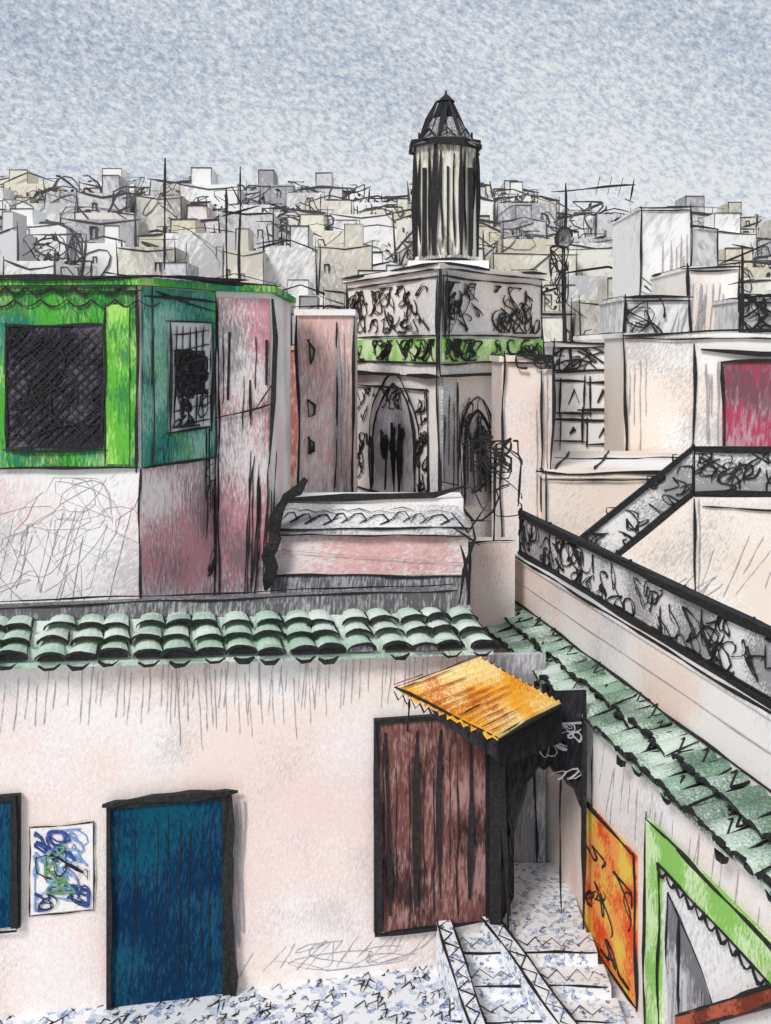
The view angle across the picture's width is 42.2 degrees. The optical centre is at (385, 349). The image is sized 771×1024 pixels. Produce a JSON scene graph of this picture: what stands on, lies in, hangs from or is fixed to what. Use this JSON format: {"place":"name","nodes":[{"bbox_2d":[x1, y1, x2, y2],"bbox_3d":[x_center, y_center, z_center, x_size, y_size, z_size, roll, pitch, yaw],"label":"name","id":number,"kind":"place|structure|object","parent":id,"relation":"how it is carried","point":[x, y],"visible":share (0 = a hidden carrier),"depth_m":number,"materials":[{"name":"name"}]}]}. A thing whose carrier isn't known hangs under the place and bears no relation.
{"place":"outdoors","nodes":[
{"label":"outdoors","id":0,"kind":"place"},
{"bbox_2d":[0,960,641,1023],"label":"mosaic","id":1,"kind":"object","parent":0,"point":[402,1000],"depth_m":10.10,"materials":[{"name":"white tile"}]},
{"bbox_2d":[0,966,448,1023],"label":"floor pattern strokes","id":2,"kind":"object","parent":1,"relation":"on","point":[316,1006],"visible":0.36,"depth_m":10.11,"materials":[{"name":"black"}]},
{"bbox_2d":[0,655,489,1018],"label":"front wall","id":3,"kind":"structure","parent":1,"relation":"on","point":[306,795],"depth_m":10.39,"materials":[{"name":"paint"}]},
{"bbox_2d":[0,793,20,928],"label":"blue side door frame","id":4,"kind":"object","parent":3,"relation":"attached to","point":[6,797],"visible":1,"depth_m":9.89,"materials":[{"name":"wood"}]},
{"bbox_2d":[0,801,10,927],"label":"blue side door","id":5,"kind":"structure","parent":4,"relation":"in","point":[5,864],"depth_m":9.89,"materials":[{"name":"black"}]},
{"bbox_2d":[29,821,94,917],"bbox_3d":[-3.242,5.203,10.016,0.642,0.913,0.047,0,0,-11],"label":"ceramic tile picture","id":6,"kind":"object","parent":3,"relation":"attached to","point":[61,860],"visible":1,"depth_m":10.01,"materials":[{"name":"white"}]},
{"bbox_2d":[106,795,230,1009],"bbox_3d":[-2.203,5.601,10.200,1.241,2.058,0.067,0,0,-11],"label":"blue door frame","id":7,"kind":"object","parent":3,"relation":"attached to","point":[226,988],"visible":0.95,"depth_m":10.27,"materials":[{"name":"wood"}]},
{"bbox_2d":[112,800,221,1006],"bbox_3d":[-2.226,5.626,10.211,1.101,2.008,0.038,0,0,-11],"label":"blue door","id":8,"kind":"structure","parent":7,"relation":"in","point":[199,980],"depth_m":10.19,"materials":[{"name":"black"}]},
{"bbox_2d":[116,816,210,985],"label":"door grain lines","id":9,"kind":"object","parent":8,"relation":"attached to","point":[166,896],"depth_m":10.21,"materials":[{"name":"black"}]},
{"bbox_2d":[232,797,244,965],"bbox_3d":[-1.519,5.529,10.360,0.135,1.793,0.037,0,0,-7],"label":"door frame","id":10,"kind":"object","parent":3,"relation":"attached to","point":[236,861],"visible":0.99,"depth_m":10.35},
{"bbox_2d":[0,656,486,976],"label":"pencil hatching","id":11,"kind":"object","parent":3,"relation":"attached to","point":[365,950],"visible":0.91,"depth_m":10.44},
{"bbox_2d":[0,612,492,668],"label":"tiled roof","id":12,"kind":"object","parent":3,"relation":"on","point":[38,632],"visible":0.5,"depth_m":10.45,"materials":[{"name":"green tile"}]},
{"bbox_2d":[0,606,491,655],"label":"roof tiles","id":13,"kind":"object","parent":12,"relation":"on","point":[263,642],"visible":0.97,"depth_m":10.53,"materials":[{"name":"green tile"}]},
{"bbox_2d":[0,642,497,661],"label":"tile hollows","id":14,"kind":"object","parent":13,"relation":"on","point":[183,654],"visible":1,"depth_m":10.07,"materials":[{"name":"black"}]},
{"bbox_2d":[0,608,500,670],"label":"tile edge ink","id":15,"kind":"object","parent":12,"relation":"on","point":[249,660],"visible":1,"depth_m":10.31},
{"bbox_2d":[349,645,437,651],"bbox_3d":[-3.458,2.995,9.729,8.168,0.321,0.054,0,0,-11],"label":"tile mortar","id":16,"kind":"object","parent":3,"relation":"attached to","point":[371,649],"visible":1,"depth_m":10.38,"materials":[{"name":"grey paint"}]},
{"bbox_2d":[374,714,488,933],"bbox_3d":[0.525,5.050,10.733,1.314,2.268,0.067,0,0,-11],"label":"brown shutters frame","id":17,"kind":"object","parent":3,"relation":"attached to","point":[400,719],"visible":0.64,"depth_m":10.74,"materials":[{"name":"black wood"}]},
{"bbox_2d":[382,743,458,927],"bbox_3d":[0.452,5.176,10.711,0.997,2.014,0.028,0,0,-11],"label":"shutter grain","id":18,"kind":"object","parent":17,"relation":"attached to","point":[423,835],"visible":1,"depth_m":10.70,"materials":[{"name":"black"}]},
{"bbox_2d":[384,730,473,915],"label":"shutter shadow strokes","id":19,"kind":"object","parent":17,"relation":"attached to","point":[416,822],"visible":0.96,"depth_m":10.66,"materials":[{"name":"black wood"}]},
{"bbox_2d":[379,720,484,931],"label":"brown shutters","id":20,"kind":"object","parent":17,"relation":"in","point":[401,741],"visible":0.86,"depth_m":10.72,"materials":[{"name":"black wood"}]},
{"bbox_2d":[394,656,561,767],"bbox_3d":[0.982,3.720,10.249,1.804,1.068,0.951,0,0,0],"label":"corrugated canopy","id":21,"kind":"object","parent":3,"relation":"attached to","point":[517,719],"visible":1,"depth_m":10.13,"materials":[{"name":"orange metal"}]},
{"bbox_2d":[0,0,770,222],"label":"sky","id":22,"kind":"structure","parent":0,"point":[672,98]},
{"bbox_2d":[458,605,471,611],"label":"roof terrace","id":23,"kind":"structure","parent":0,"point":[467,606],"depth_m":12.48,"materials":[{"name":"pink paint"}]},
{"bbox_2d":[645,818,662,1023],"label":"frame post","id":24,"kind":"object","parent":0,"point":[652,849],"visible":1,"depth_m":9.53,"materials":[{"name":"green wood"}]},
{"bbox_2d":[698,499,699,591],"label":"pencil lines","id":25,"kind":"object","parent":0,"point":[699,539],"visible":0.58,"depth_m":14.97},
{"bbox_3d":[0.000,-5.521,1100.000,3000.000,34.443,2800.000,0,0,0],"label":"ground surface","id":26,"kind":"structure","parent":0,"visible":0},
{"bbox_2d":[157,158,174,269],"bbox_3d":[-5.267,-3.264,23.988,0.435,2.688,0.074,0,0,11],"label":"tv antenna","id":27,"kind":"object","parent":26,"relation":"on","point":[164,240],"visible":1,"depth_m":23.98,"materials":[{"name":"black metal"}]},
{"bbox_2d":[217,188,234,277],"bbox_3d":[-3.985,-2.775,25.001,0.502,2.550,0.078,0,0,5],"label":"tv antenna","id":28,"kind":"object","parent":26,"relation":"on","point":[226,205],"visible":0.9,"depth_m":24.98,"materials":[{"name":"black metal"}]},
{"bbox_2d":[222,166,259,278],"bbox_3d":[-3.467,-2.928,23.992,0.916,2.976,0.084,0,0,3],"label":"tv antenna","id":29,"kind":"object","parent":26,"relation":"on","point":[239,241],"visible":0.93,"depth_m":23.97,"materials":[{"name":"black metal"}]},
{"bbox_2d":[290,350,297,488],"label":"walls","id":30,"kind":"structure","parent":26,"relation":"on","point":[293,435],"depth_m":19.00,"materials":[{"name":"paint"}]},
{"bbox_2d":[298,316,356,491],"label":"walls","id":31,"kind":"structure","parent":26,"relation":"on","point":[317,377],"depth_m":16.00,"materials":[{"name":"pink paint"}]},
{"bbox_2d":[307,339,315,454],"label":"windows","id":32,"kind":"structure","parent":31,"relation":"attached to","point":[311,450],"depth_m":15.95,"materials":[{"name":"black"}]},
{"bbox_2d":[294,305,354,491],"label":"ink lines","id":33,"kind":"object","parent":31,"relation":"attached to","point":[297,373],"visible":0.77,"depth_m":15.96,"materials":[{"name":"black paint"}]},
{"bbox_2d":[294,309,358,318],"bbox_3d":[-0.972,-0.601,16.995,0.976,0.098,2.110,0,0,0],"label":"roof cap","id":34,"kind":"object","parent":31,"relation":"on","point":[325,312],"visible":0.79,"depth_m":15.94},
{"bbox_2d":[334,335,348,491],"bbox_3d":[-0.710,1.295,15.980,0.242,3.237,0.045,0,0,0],"label":"pencil hatching","id":35,"kind":"object","parent":31,"relation":"attached to","point":[338,371],"visible":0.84,"depth_m":15.97,"materials":[{"name":"black"}]},
{"bbox_2d":[0,167,770,344],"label":"hillside town","id":36,"kind":"object","parent":26,"relation":"on","point":[118,225],"visible":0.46,"depth_m":68.87,"materials":[{"name":"paint"}]},
{"bbox_2d":[0,174,770,340],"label":"ink lines","id":37,"kind":"object","parent":26,"relation":"on","point":[48,256],"visible":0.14,"depth_m":72.22,"materials":[{"name":"black paint"}]},
{"bbox_2d":[357,375,491,536],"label":"walls","id":38,"kind":"structure","parent":26,"relation":"on","point":[471,387],"depth_m":17.90,"materials":[{"name":"white paint"}]},
{"bbox_2d":[384,422,401,491],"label":"window bars","id":39,"kind":"object","parent":38,"relation":"attached to","point":[397,460],"depth_m":18.57,"materials":[{"name":"black metal"}]},
{"bbox_2d":[373,386,488,505],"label":"arch openings","id":40,"kind":"object","parent":38,"relation":"attached to","point":[385,416],"visible":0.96,"depth_m":18.31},
{"bbox_2d":[342,262,546,502],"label":"ink lines","id":41,"kind":"object","parent":38,"relation":"attached to","point":[384,353],"visible":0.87,"depth_m":17.92,"materials":[{"name":"black paint"}]},
{"bbox_2d":[347,269,541,376],"bbox_3d":[1.131,-0.456,20.050,3.101,1.808,5.690,0,0,-25],"label":"gallery","id":42,"kind":"object","parent":38,"relation":"on","point":[490,300],"visible":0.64,"depth_m":18.05,"materials":[{"name":"white paint"}]},
{"bbox_2d":[343,263,545,283],"bbox_3d":[1.131,-1.411,20.050,3.218,0.098,5.905,0,0,-25],"label":"roof cap","id":43,"kind":"object","parent":42,"relation":"on","point":[437,266],"visible":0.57,"depth_m":18.26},
{"bbox_2d":[357,338,542,361],"bbox_3d":[0.760,0.000,18.479,3.996,0.400,3.158,0,0,14],"label":"green tile band","id":44,"kind":"object","parent":42,"relation":"attached to","point":[486,349],"visible":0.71,"depth_m":18.11,"materials":[{"name":"tile"}]},
{"bbox_2d":[407,90,488,267],"bbox_3d":[1.246,0.647,20.600,1.600,12.006,1.600,0,0,0],"label":"minaret","id":45,"kind":"object","parent":38,"relation":"on","point":[444,148],"visible":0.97,"depth_m":20.07,"materials":[{"name":"paint"}]},
{"bbox_2d":[422,166,472,255],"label":"slit windows","id":46,"kind":"structure","parent":45,"relation":"in","point":[470,170],"depth_m":20.10,"materials":[{"name":"black"}]},
{"bbox_2d":[441,377,456,491],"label":"corner pier","id":47,"kind":"structure","parent":38,"relation":"attached to","point":[448,386],"depth_m":17.11,"materials":[{"name":"grey paint"}]},
{"bbox_2d":[442,272,487,491],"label":"dark strokes","id":48,"kind":"object","parent":38,"relation":"attached to","point":[481,468],"visible":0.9,"depth_m":17.30,"materials":[{"name":"black paint"}]},
{"bbox_2d":[451,436,522,651],"bbox_3d":[1.409,3.940,13.486,0.878,5.421,2.525,0,0,8],"label":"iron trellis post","id":49,"kind":"object","parent":26,"relation":"on","point":[491,593],"visible":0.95,"depth_m":14.30,"materials":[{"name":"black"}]},
{"bbox_2d":[492,361,551,548],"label":"walls","id":50,"kind":"structure","parent":26,"relation":"on","point":[521,398],"depth_m":16.40,"materials":[{"name":"beige paint"}]},
{"bbox_2d":[489,355,555,361],"bbox_3d":[2.321,0.146,17.175,0.920,0.098,1.650,0,0,0],"label":"roof cap","id":51,"kind":"object","parent":50,"relation":"on","point":[510,358],"visible":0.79,"depth_m":16.35,"materials":[{"name":"pink paint"}]},
{"bbox_2d":[492,351,564,536],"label":"ink lines","id":52,"kind":"object","parent":50,"relation":"attached to","point":[537,356],"visible":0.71,"depth_m":16.32,"materials":[{"name":"black paint"}]},
{"bbox_2d":[536,370,547,516],"bbox_3d":[2.564,1.592,16.380,0.193,2.515,0.027,0,0,0],"label":"pencil hatching","id":53,"kind":"object","parent":50,"relation":"attached to","point":[537,439],"visible":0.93,"depth_m":16.37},
{"bbox_2d":[436,916,625,1023],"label":"mosaic steps","id":54,"kind":"structure","parent":26,"relation":"on","point":[495,974],"depth_m":10.18,"materials":[{"name":"white tile"}]},
{"bbox_2d":[489,652,586,932],"bbox_3d":[1.659,5.150,11.559,1.080,3.000,1.683,0,0,0],"label":"entrance porch","id":55,"kind":"object","parent":54,"relation":"on","point":[530,891],"visible":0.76,"depth_m":10.89,"materials":[{"name":"black"}]},
{"bbox_2d":[501,836,513,920],"bbox_3d":[1.339,5.170,11.220,0.053,2.240,0.668,0,0,22],"label":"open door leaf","id":56,"kind":"structure","parent":55,"relation":"in","point":[511,857],"depth_m":11.27,"materials":[{"name":"black wood"}]},
{"bbox_2d":[659,831,770,982],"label":"frame lintel","id":57,"kind":"structure","parent":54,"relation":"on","point":[723,915],"depth_m":8.38,"materials":[{"name":"green paint"}]},
{"bbox_2d":[642,811,770,1023],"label":"ink lines","id":58,"kind":"object","parent":57,"relation":"attached to","point":[676,886],"visible":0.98,"depth_m":9.06,"materials":[{"name":"paint"}]},
{"bbox_2d":[663,872,770,1023],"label":"opening","id":59,"kind":"object","parent":57,"relation":"attached to","point":[726,975],"visible":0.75,"depth_m":8.51,"materials":[{"name":"white paint"}]},
{"bbox_2d":[666,897,716,1023],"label":"drape","id":60,"kind":"object","parent":59,"relation":"in","point":[690,967],"visible":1,"depth_m":9.02,"materials":[{"name":"fabric"}]},
{"bbox_2d":[671,968,703,1023],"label":"drape folds","id":61,"kind":"object","parent":60,"relation":"attached to","point":[688,995],"visible":0.73,"depth_m":9.01,"materials":[{"name":"grey fabric"}]},
{"bbox_2d":[674,984,770,1023],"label":"wooden handrail","id":62,"kind":"object","parent":54,"relation":"on","point":[750,1001],"visible":1,"depth_m":7.93,"materials":[{"name":"red wood"}]},
{"bbox_2d":[544,347,603,450],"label":"walls","id":63,"kind":"structure","parent":26,"relation":"on","point":[580,446],"depth_m":21.20,"materials":[{"name":"white paint"}]},
{"bbox_2d":[550,226,573,340],"bbox_3d":[4.038,-0.706,22.909,0.443,4.259,0.401,0,0,40],"label":"satellite dish","id":64,"kind":"object","parent":63,"relation":"attached to","point":[563,237],"visible":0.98,"depth_m":22.90,"materials":[{"name":"grey paint"}]},
{"bbox_2d":[544,342,603,346],"bbox_3d":[4.314,-0.115,22.675,1.626,0.098,3.050,0,0,0],"label":"roof cap","id":65,"kind":"object","parent":63,"relation":"on","point":[551,344],"visible":0.29,"depth_m":21.15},
{"bbox_2d":[544,338,604,449],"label":"ink lines","id":66,"kind":"object","parent":63,"relation":"attached to","point":[566,369],"visible":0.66,"depth_m":21.14,"materials":[{"name":"black paint"}]},
{"bbox_2d":[560,382,603,443],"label":"windows","id":67,"kind":"structure","parent":63,"relation":"attached to","point":[594,428],"depth_m":21.17,"materials":[{"name":"grey glass"}]},
{"bbox_2d":[568,388,604,437],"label":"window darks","id":68,"kind":"object","parent":67,"relation":"attached to","point":[573,429],"depth_m":21.13,"materials":[{"name":"black"}]},
{"bbox_2d":[552,177,635,288],"bbox_3d":[4.980,-2.076,23.979,2.015,4.152,0.089,0,0,1],"label":"tv antenna","id":69,"kind":"object","parent":63,"relation":"on","point":[597,187],"visible":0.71,"depth_m":23.97,"materials":[{"name":"black metal"}]},
{"bbox_2d":[541,478,646,535],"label":"walls","id":70,"kind":"structure","parent":26,"relation":"on","point":[577,508],"depth_m":16.00,"materials":[{"name":"beige paint"}]},
{"bbox_2d":[538,451,684,477],"bbox_3d":[5.072,1.997,17.625,5.140,0.098,3.350,0,0,0],"label":"roof cap","id":71,"kind":"object","parent":70,"relation":"on","point":[573,466],"visible":0.33,"depth_m":17.16,"materials":[{"name":"beige paint"}]},
{"bbox_2d":[536,450,676,520],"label":"ink lines","id":72,"kind":"object","parent":71,"relation":"on","point":[650,472],"visible":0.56,"depth_m":15.93,"materials":[{"name":"black"}]},
{"bbox_2d":[498,647,770,1023],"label":"wall","id":73,"kind":"structure","parent":26,"relation":"on","point":[751,897],"depth_m":10.15,"materials":[{"name":"beige paint"}]},
{"bbox_2d":[581,801,638,1011],"bbox_3d":[2.350,5.766,10.569,0.068,1.608,1.342,0,0,-11],"label":"orange painting","id":74,"kind":"object","parent":73,"relation":"attached to","point":[611,909],"visible":0.89,"depth_m":10.43,"materials":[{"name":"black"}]},
{"bbox_2d":[487,603,770,876],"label":"tile roof","id":75,"kind":"structure","parent":73,"relation":"on","point":[752,803],"depth_m":9.74,"materials":[{"name":"green tile"}]},
{"bbox_2d":[484,608,770,901],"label":"tile edge ink","id":76,"kind":"object","parent":75,"relation":"attached to","point":[720,857],"visible":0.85,"depth_m":9.42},
{"bbox_2d":[493,636,770,887],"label":"tile hollows","id":77,"kind":"object","parent":75,"relation":"attached to","point":[764,880],"visible":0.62,"depth_m":8.15,"materials":[{"name":"black"}]},
{"bbox_2d":[492,619,770,894],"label":"eave board","id":78,"kind":"object","parent":73,"relation":"on","point":[760,882],"visible":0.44,"depth_m":8.81,"materials":[{"name":"black wood"}]},
{"bbox_2d":[548,687,743,865],"bbox_3d":[2.400,3.986,9.628,0.066,0.085,11.707,0,0,-12],"label":"tile mortar","id":79,"kind":"object","parent":78,"relation":"on","point":[696,819],"visible":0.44,"depth_m":8.80,"materials":[{"name":"grey paint"}]},
{"bbox_2d":[515,560,770,795],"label":"wall","id":80,"kind":"structure","parent":73,"relation":"on","point":[743,752],"depth_m":10.47,"materials":[{"name":"beige paint"}]},
{"bbox_2d":[515,549,770,719],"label":"coping","id":81,"kind":"object","parent":80,"relation":"on","point":[712,675],"visible":0.11,"depth_m":10.81,"materials":[{"name":"white paint"}]},
{"bbox_2d":[515,556,770,805],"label":"ink lines","id":82,"kind":"object","parent":81,"relation":"on","point":[728,688],"visible":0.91,"depth_m":10.53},
{"bbox_2d":[517,508,770,709],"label":"balustrade","id":83,"kind":"object","parent":81,"relation":"on","point":[729,645],"visible":1,"depth_m":10.64,"materials":[{"name":"black"}]},
{"bbox_2d":[517,581,770,753],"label":"pencil lines","id":84,"kind":"object","parent":80,"relation":"attached to","point":[658,677],"visible":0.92,"depth_m":10.42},
{"bbox_2d":[587,742,759,924],"bbox_3d":[2.693,4.604,9.020,0.020,0.886,5.418,0,0,-12],"label":"pencil hatching","id":85,"kind":"object","parent":73,"relation":"attached to","point":[659,826],"visible":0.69,"depth_m":9.66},
{"bbox_2d":[598,294,700,332],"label":"apartment block","id":86,"kind":"structure","parent":26,"relation":"on","point":[650,314],"depth_m":26.00,"materials":[{"name":"white paint"}]},
{"bbox_2d":[622,497,694,589],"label":"stair wall","id":87,"kind":"structure","parent":26,"relation":"on","point":[664,548],"depth_m":15.00,"materials":[{"name":"beige paint"}]},
{"bbox_2d":[580,444,693,555],"bbox_3d":[3.677,2.595,15.082,1.941,2.339,0.125,0,0,0],"label":"balustrade","id":88,"kind":"object","parent":87,"relation":"on","point":[652,503],"visible":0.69,"depth_m":15.09,"materials":[{"name":"black"}]},
{"bbox_2d":[611,204,718,297],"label":"apartment block","id":89,"kind":"structure","parent":26,"relation":"on","point":[647,242],"depth_m":33.00,"materials":[{"name":"white paint"}]},
{"bbox_2d":[575,338,770,450],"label":"walls","id":90,"kind":"structure","parent":26,"relation":"on","point":[667,399],"depth_m":19.40,"materials":[{"name":"beige paint"}]},
{"bbox_2d":[573,333,770,339],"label":"roof cap","id":91,"kind":"object","parent":90,"relation":"on","point":[683,335],"visible":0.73,"depth_m":19.35,"materials":[{"name":"beige paint"}]},
{"bbox_2d":[577,328,770,450],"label":"ink lines","id":92,"kind":"object","parent":90,"relation":"attached to","point":[750,353],"visible":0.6,"depth_m":19.32,"materials":[{"name":"black paint"}]},
{"bbox_2d":[629,359,719,447],"bbox_3d":[5.593,1.047,19.373,1.750,1.805,0.036,0,0,0],"label":"pencil hatching","id":93,"kind":"object","parent":90,"relation":"attached to","point":[707,430],"visible":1,"depth_m":19.36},
{"bbox_2d":[722,362,770,445],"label":"wine doorway","id":94,"kind":"structure","parent":90,"relation":"attached to","point":[747,403],"depth_m":19.36,"materials":[{"name":"red paint"}]},
{"bbox_2d":[650,263,740,332],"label":"apartment block","id":95,"kind":"structure","parent":26,"relation":"on","point":[705,287],"depth_m":29.00,"materials":[{"name":"beige paint"}]},
{"bbox_2d":[695,497,770,625],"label":"wall","id":96,"kind":"structure","parent":26,"relation":"on","point":[724,533],"depth_m":15.00,"materials":[{"name":"beige paint"}]},
{"bbox_2d":[679,537,770,596],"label":"pencil hatching","id":97,"kind":"object","parent":96,"relation":"attached to","point":[706,586],"visible":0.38,"depth_m":14.99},
{"bbox_2d":[693,444,770,496],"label":"balustrade","id":98,"kind":"object","parent":96,"relation":"on","point":[732,471],"visible":1,"depth_m":15.09,"materials":[{"name":"black"}]},
{"bbox_2d":[693,498,770,590],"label":"ink lines","id":99,"kind":"object","parent":96,"relation":"attached to","point":[695,537],"visible":0.69,"depth_m":14.96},
{"bbox_2d":[713,293,770,332],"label":"apartment block","id":100,"kind":"structure","parent":26,"relation":"on","point":[757,311],"depth_m":27.00,"materials":[{"name":"white paint"}]},
{"bbox_2d":[720,242,770,332],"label":"tv antenna","id":101,"kind":"object","parent":26,"relation":"on","point":[742,281],"visible":0.91,"depth_m":24.97,"materials":[{"name":"black metal"}]},
{"bbox_3d":[0.857,5.000,13.246,0.390,3.300,3.907,0,0,0],"label":"side wall","id":102,"kind":"object","parent":26,"relation":"on","visible":0},
{"bbox_2d":[261,477,471,604],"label":"roof terrace block","id":103,"kind":"structure","parent":102,"relation":"on","point":[336,539],"depth_m":12.60,"materials":[{"name":"paint"}]},
{"bbox_2d":[0,272,295,603],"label":"pavilion","id":104,"kind":"object","parent":103,"relation":"on","point":[144,435],"depth_m":11.38,"materials":[{"name":"paint"}]},
{"bbox_2d":[7,326,101,447],"bbox_3d":[-3.738,0.415,11.301,1.093,1.375,0.019,0,0,4],"label":"grille window","id":105,"kind":"structure","parent":104,"relation":"in","point":[60,439],"depth_m":11.29,"materials":[{"name":"black metal"}]},
{"bbox_2d":[169,322,210,431],"bbox_3d":[-2.331,0.311,11.959,0.014,1.290,0.742,0,0,30],"label":"side window","id":106,"kind":"structure","parent":104,"relation":"in","point":[207,326],"depth_m":11.99,"materials":[{"name":"grey metal"}]},
{"bbox_2d":[0,586,457,620],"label":"parapet","id":107,"kind":"structure","parent":103,"relation":"on","point":[392,603],"depth_m":11.04,"materials":[{"name":"grey paint"}]},
{"bbox_2d":[0,584,482,1009],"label":"ink lines","id":108,"kind":"object","parent":107,"relation":"attached to","point":[227,880],"visible":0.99,"depth_m":10.25,"materials":[{"name":"black"}]}
]}

